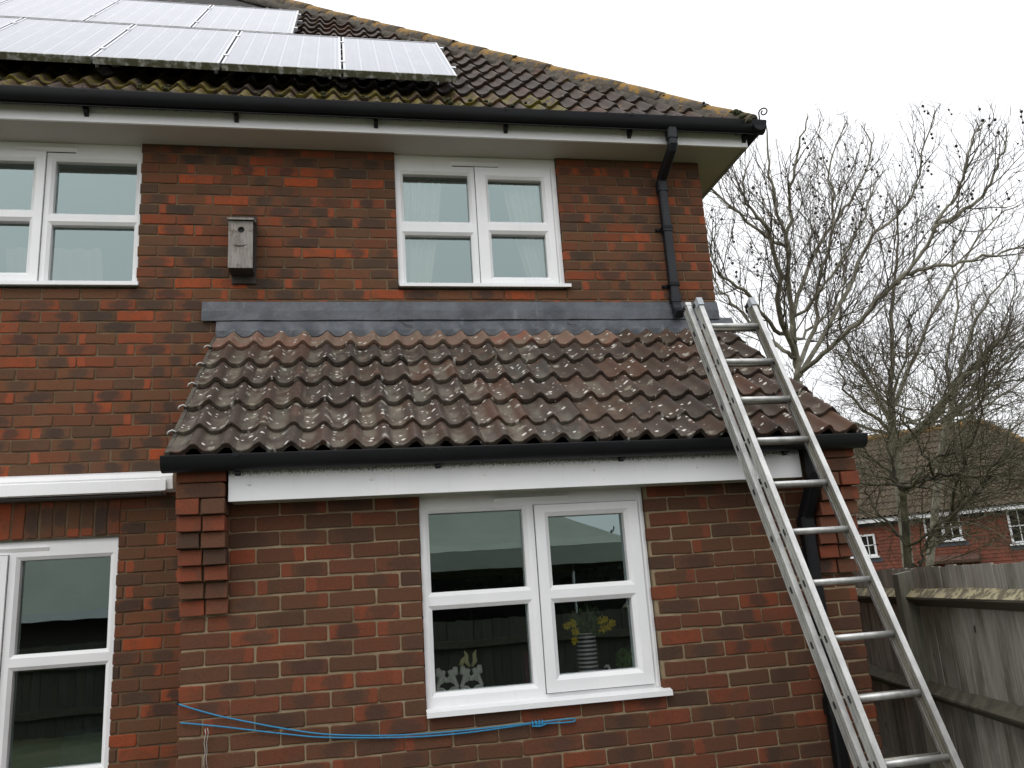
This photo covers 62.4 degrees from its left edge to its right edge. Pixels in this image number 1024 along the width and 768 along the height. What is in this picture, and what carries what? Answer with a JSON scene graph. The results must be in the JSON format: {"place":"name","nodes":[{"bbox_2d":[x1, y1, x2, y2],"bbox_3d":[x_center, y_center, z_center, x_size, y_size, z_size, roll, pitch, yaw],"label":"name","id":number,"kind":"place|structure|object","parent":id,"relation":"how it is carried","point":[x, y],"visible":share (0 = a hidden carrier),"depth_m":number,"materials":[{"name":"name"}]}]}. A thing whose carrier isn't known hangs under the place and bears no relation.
{"place":"outdoors","nodes":[
{"label":"outdoors","id":0,"kind":"place"},
{"bbox_2d":[523,651,530,683],"bbox_3d":[0.090,1.470,4.312,0.054,0.201,0.028,-1,-14,-11],"label":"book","id":1,"kind":"object","parent":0,"point":[527,667],"visible":0.54,"depth_m":4.30,"materials":[{"name":"paper"}]},
{"bbox_2d":[295,0,1023,435],"label":"sky","id":2,"kind":"structure","parent":0,"point":[781,57],"materials":[{"name":"white"}]},
{"bbox_2d":[849,419,1023,571],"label":"tile hung house","id":3,"kind":"structure","parent":0,"point":[877,552],"depth_m":24.14,"materials":[{"name":"brown"}]},
{"bbox_2d":[850,534,882,561],"bbox_3d":[10.239,4.811,24.656,1.000,0.800,0.120,-13,-17,34],"label":"window","id":4,"kind":"structure","parent":3,"relation":"in","point":[872,550],"depth_m":24.55,"materials":[{"name":"white"}]},
{"bbox_2d":[923,516,968,546],"bbox_3d":[12.021,4.087,23.495,1.110,0.850,0.120,-13,-17,34],"label":"window","id":5,"kind":"structure","parent":3,"relation":"in","point":[952,543],"depth_m":23.37,"materials":[{"name":"white"}]},
{"bbox_2d":[1006,508,1023,549],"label":"window","id":6,"kind":"structure","parent":3,"relation":"in","point":[1013,531],"depth_m":22.53,"materials":[{"name":"white"}]},
{"bbox_3d":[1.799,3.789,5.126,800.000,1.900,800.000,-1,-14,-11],"label":"ground","id":7,"kind":"structure","parent":0,"visible":0},
{"bbox_2d":[0,0,767,767],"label":"brick house","id":8,"kind":"structure","parent":7,"relation":"on","point":[148,182],"depth_m":5.78,"materials":[{"name":"brown brick"}]},
{"bbox_2d":[0,16,22,28],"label":"solar panel","id":9,"kind":"object","parent":8,"relation":"attached to","point":[5,21],"visible":0.52,"depth_m":6.56,"materials":[{"name":"glass"}]},
{"bbox_2d":[6,247,102,280],"bbox_3d":[-3.202,-0.425,5.839,0.677,1.100,0.040,-1,-14,-11],"label":"curtain","id":10,"kind":"object","parent":8,"relation":"hanging from","point":[77,264],"visible":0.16,"depth_m":5.96,"materials":[{"name":"white fabric"}]},
{"bbox_2d":[0,537,118,767],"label":"window","id":11,"kind":"structure","parent":8,"relation":"in","point":[13,555],"depth_m":4.91,"materials":[{"name":"white plastic"}]},
{"bbox_2d":[0,0,119,20],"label":"solar panel","id":12,"kind":"object","parent":8,"relation":"attached to","point":[77,10],"visible":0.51,"depth_m":7.22,"materials":[{"name":"glass"}]},
{"bbox_2d":[0,18,133,63],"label":"solar panel","id":13,"kind":"object","parent":8,"relation":"attached to","point":[47,40],"visible":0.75,"depth_m":6.07,"materials":[{"name":"glass"}]},
{"bbox_2d":[0,141,142,288],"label":"window","id":14,"kind":"structure","parent":8,"relation":"in","point":[42,218],"depth_m":5.54,"materials":[{"name":"white plastic"}]},
{"bbox_2d":[0,471,176,502],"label":"awning","id":15,"kind":"object","parent":8,"relation":"attached to","point":[78,486],"visible":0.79,"depth_m":4.98,"materials":[{"name":"white plastic"}]},
{"bbox_2d":[85,0,211,27],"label":"solar panel","id":16,"kind":"object","parent":8,"relation":"attached to","point":[157,13],"visible":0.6,"depth_m":7.45,"materials":[{"name":"glass"}]},
{"bbox_2d":[92,25,239,69],"bbox_3d":[-2.524,-2.545,6.348,0.838,0.050,1.468,-1,31,-11],"label":"solar panel","id":17,"kind":"object","parent":8,"relation":"attached to","point":[169,47],"visible":0.9,"depth_m":6.13,"materials":[{"name":"glass"}]},
{"bbox_2d":[227,216,256,283],"bbox_3d":[-1.781,-0.912,5.573,0.170,0.480,0.165,-1,-14,-11],"label":"nest box","id":18,"kind":"object","parent":8,"relation":"attached to","point":[242,249],"visible":1,"depth_m":5.52,"materials":[{"name":"grey wood"}]},
{"bbox_2d":[192,5,300,33],"bbox_3d":[-2.366,-3.304,7.686,0.838,0.050,1.468,-1,31,-11],"label":"solar panel","id":19,"kind":"object","parent":8,"relation":"attached to","point":[235,18],"visible":0.81,"depth_m":7.61,"materials":[{"name":"glass"}]},
{"bbox_2d":[221,31,344,76],"bbox_3d":[-1.716,-2.560,6.508,0.838,0.050,1.468,-1,31,-11],"label":"solar panel","id":20,"kind":"object","parent":8,"relation":"attached to","point":[268,52],"visible":0.95,"depth_m":6.29,"materials":[{"name":"glass"}]},
{"bbox_2d":[342,37,456,82],"bbox_3d":[-0.909,-2.575,6.668,0.838,0.050,1.468,-1,31,-11],"label":"solar panel","id":21,"kind":"object","parent":8,"relation":"attached to","point":[392,59],"visible":0.99,"depth_m":6.45,"materials":[{"name":"glass"}]},
{"bbox_2d":[403,177,441,282],"bbox_3d":[-0.686,-1.117,6.106,0.405,1.000,0.063,-1,-14,-11],"label":"curtain","id":22,"kind":"object","parent":8,"relation":"hanging from","point":[422,198],"visible":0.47,"depth_m":6.13,"materials":[{"name":"white fabric"}]},
{"bbox_2d":[394,155,571,289],"bbox_3d":[-0.219,-1.160,6.061,1.215,1.027,0.138,-1,-14,-11],"label":"window","id":23,"kind":"structure","parent":8,"relation":"in","point":[478,172],"depth_m":6.07,"materials":[{"name":"white plastic"}]},
{"bbox_2d":[502,183,546,277],"bbox_3d":[0.153,-1.133,6.272,0.425,1.000,0.063,-1,-14,-11],"label":"curtain","id":24,"kind":"object","parent":8,"relation":"hanging from","point":[523,202],"visible":0.43,"depth_m":6.29,"materials":[{"name":"white fabric"}]},
{"bbox_2d":[703,92,1023,383],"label":"plane tree","id":25,"kind":"object","parent":7,"relation":"on","point":[792,338],"visible":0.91,"depth_m":12.62,"materials":[{"name":"grey plant"}]},
{"bbox_2d":[735,173,1023,568],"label":"plane tree","id":26,"kind":"object","parent":7,"relation":"on","point":[891,330],"visible":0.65,"depth_m":14.59,"materials":[{"name":"grey plant"}]},
{"bbox_2d":[804,285,1023,569],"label":"garden tree","id":27,"kind":"object","parent":7,"relation":"on","point":[960,476],"visible":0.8,"depth_m":9.12,"materials":[{"name":"brown plant"}]},
{"bbox_2d":[820,216,1023,565],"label":"plane tree","id":28,"kind":"object","parent":7,"relation":"on","point":[930,560],"visible":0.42,"depth_m":17.09,"materials":[{"name":"grey plant"}]},
{"bbox_2d":[853,561,1023,767],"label":"fence","id":29,"kind":"object","parent":7,"relation":"on","point":[962,627],"visible":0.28,"depth_m":4.59,"materials":[{"name":"grey wood"}]},
{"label":"pavement","id":30,"kind":"structure","parent":0,"visible":0},
{"bbox_2d":[160,302,883,767],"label":"lean to","id":31,"kind":"object","parent":30,"relation":"on","point":[384,510],"visible":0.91,"depth_m":4.31,"materials":[{"name":"brown brick"}]},
{"bbox_2d":[175,701,575,738],"bbox_3d":[-0.603,1.540,3.951,1.846,0.253,0.064,-1,-14,-10],"label":"rope","id":32,"kind":"object","parent":31,"relation":"attached to","point":[539,723],"visible":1,"depth_m":3.91,"materials":[{"name":"blue fabric"}]},
{"bbox_2d":[203,728,208,767],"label":"wire","id":33,"kind":"object","parent":32,"relation":"hanging from","point":[205,748],"visible":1,"depth_m":3.77,"materials":[{"name":"grey"}]},
{"bbox_2d":[435,650,483,691],"bbox_3d":[-0.262,1.446,4.184,0.248,0.237,0.040,-1,-14,-11],"label":"fretwork ornament","id":34,"kind":"object","parent":31,"relation":"on","point":[453,673],"visible":0.73,"depth_m":4.18,"materials":[{"name":"white"}]},
{"bbox_2d":[418,487,672,718],"bbox_3d":[0.155,1.066,4.270,1.222,1.050,0.138,-1,-14,-11],"label":"window","id":35,"kind":"structure","parent":31,"relation":"in","point":[548,687],"depth_m":4.26,"materials":[{"name":"white plastic"}]},
{"bbox_2d":[576,633,598,671],"bbox_3d":[0.390,1.422,4.348,0.108,0.272,0.108,-1,-14,-11],"label":"vase","id":36,"kind":"object","parent":31,"relation":"on","point":[587,657],"visible":0.66,"depth_m":4.32,"materials":[{"name":"ceramic"}]},
{"bbox_2d":[563,602,615,644],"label":"flowers","id":37,"kind":"object","parent":31,"relation":"in","point":[586,619],"visible":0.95,"depth_m":4.35,"materials":[{"name":"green plant"}]},
{"bbox_2d":[615,646,634,668],"bbox_3d":[0.608,1.452,4.372,0.157,0.195,0.138,-1,-14,-11],"label":"pot plant","id":38,"kind":"object","parent":31,"relation":"on","point":[625,657],"visible":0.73,"depth_m":4.35,"materials":[{"name":"green plant"}]},
{"bbox_2d":[682,297,963,767],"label":"ladder","id":39,"kind":"object","parent":30,"relation":"on","point":[946,754],"visible":1,"depth_m":3.86,"materials":[{"name":"metal"}]}
]}

